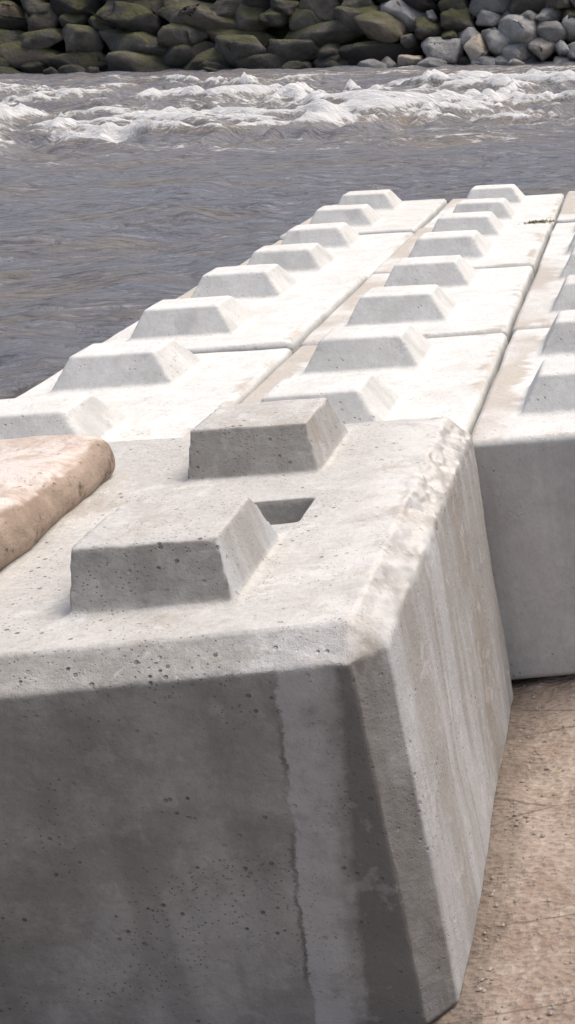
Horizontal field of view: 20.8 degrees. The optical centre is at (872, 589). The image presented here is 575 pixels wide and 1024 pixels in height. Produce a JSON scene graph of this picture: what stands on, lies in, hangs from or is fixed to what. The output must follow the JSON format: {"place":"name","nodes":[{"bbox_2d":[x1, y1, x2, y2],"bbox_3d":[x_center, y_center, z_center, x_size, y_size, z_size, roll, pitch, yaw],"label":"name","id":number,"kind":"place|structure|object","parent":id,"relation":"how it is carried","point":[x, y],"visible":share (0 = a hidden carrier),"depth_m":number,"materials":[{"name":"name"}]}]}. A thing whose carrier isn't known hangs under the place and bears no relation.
{"place":"outdoors","nodes":[
{"label":"outdoors","id":0,"kind":"place"},
{"bbox_2d":[0,61,574,398],"bbox_3d":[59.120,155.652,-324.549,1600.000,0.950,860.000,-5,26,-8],"label":"river water","id":1,"kind":"structure","parent":0,"point":[128,198],"depth_m":18.83,"materials":[{"name":"grey liquid"}]},
{"bbox_2d":[17,0,574,1023],"bbox_3d":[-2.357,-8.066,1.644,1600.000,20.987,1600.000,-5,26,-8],"label":"ground","id":2,"kind":"structure","parent":0,"point":[533,982],"depth_m":3.16,"materials":[{"name":"beige sand"}]},
{"bbox_2d":[0,339,291,441],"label":"concrete block","id":3,"kind":"structure","parent":2,"relation":"on","point":[139,390],"depth_m":4.44,"materials":[{"name":"grey concrete"}]},
{"bbox_2d":[103,264,366,354],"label":"concrete block","id":4,"kind":"structure","parent":2,"relation":"on","point":[248,307],"depth_m":5.37,"materials":[{"name":"grey concrete"}]},
{"bbox_2d":[0,398,513,1023],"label":"concrete block","id":5,"kind":"structure","parent":2,"relation":"on","point":[256,694],"depth_m":2.50,"materials":[{"name":"grey concrete"}]},
{"bbox_2d":[0,0,574,74],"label":"rock embankment","id":6,"kind":"object","parent":2,"relation":"on","point":[145,36],"visible":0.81,"depth_m":38.53,"materials":[{"name":"grey stone"}]},
{"bbox_2d":[239,222,413,278],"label":"concrete block","id":7,"kind":"structure","parent":2,"relation":"on","point":[321,249],"depth_m":6.97,"materials":[{"name":"grey concrete"}]},
{"bbox_2d":[278,189,446,239],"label":"concrete block","id":8,"kind":"structure","parent":2,"relation":"on","point":[373,212],"depth_m":8.27,"materials":[{"name":"grey concrete"}]},
{"bbox_2d":[240,323,507,434],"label":"concrete block","id":9,"kind":"structure","parent":2,"relation":"on","point":[362,374],"depth_m":4.54,"materials":[{"name":"grey concrete"}]},
{"bbox_2d":[300,255,533,346],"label":"concrete block","id":10,"kind":"structure","parent":2,"relation":"on","point":[440,296],"depth_m":5.51,"materials":[{"name":"grey concrete"}]},
{"bbox_2d":[373,211,552,277],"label":"concrete block","id":11,"kind":"structure","parent":2,"relation":"on","point":[482,240],"depth_m":6.92,"materials":[{"name":"grey concrete"}]},
{"bbox_2d":[518,219,554,224],"bbox_3d":[-2.013,-2.200,7.880,0.227,0.018,0.149,-5,24,-8],"label":"moss patch","id":12,"kind":"object","parent":11,"relation":"on","point":[540,221],"visible":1,"depth_m":7.88,"materials":[{"name":"green plant"}]},
{"bbox_2d":[423,184,563,229],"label":"concrete block","id":13,"kind":"structure","parent":2,"relation":"on","point":[507,203],"depth_m":8.57,"materials":[{"name":"grey concrete"}]},
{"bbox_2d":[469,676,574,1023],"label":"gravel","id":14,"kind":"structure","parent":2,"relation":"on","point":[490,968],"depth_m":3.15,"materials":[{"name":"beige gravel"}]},
{"bbox_2d":[471,310,574,679],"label":"concrete block","id":15,"kind":"structure","parent":2,"relation":"on","point":[523,435],"depth_m":3.94,"materials":[{"name":"grey concrete"}]},
{"bbox_2d":[512,248,574,334],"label":"concrete block","id":16,"kind":"structure","parent":2,"relation":"on","point":[550,294],"depth_m":5.56,"materials":[{"name":"grey concrete"}]},
{"bbox_2d":[538,222,574,268],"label":"concrete block","id":17,"kind":"structure","parent":2,"relation":"on","point":[560,247],"depth_m":7.09,"materials":[{"name":"grey concrete"}]},
{"bbox_2d":[556,191,574,223],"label":"concrete block","id":18,"kind":"structure","parent":2,"relation":"on","point":[567,213],"depth_m":8.36,"materials":[{"name":"grey concrete"}]},
{"bbox_3d":[-2.347,0.342,2.942,0.749,0.873,1.492,-6,24,-8],"label":"concrete block","id":19,"kind":"object","parent":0,"visible":0},
{"bbox_2d":[0,434,114,569],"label":"tan coping slab","id":20,"kind":"object","parent":19,"relation":"on","point":[47,482],"depth_m":2.94,"materials":[{"name":"concrete"}]}
]}

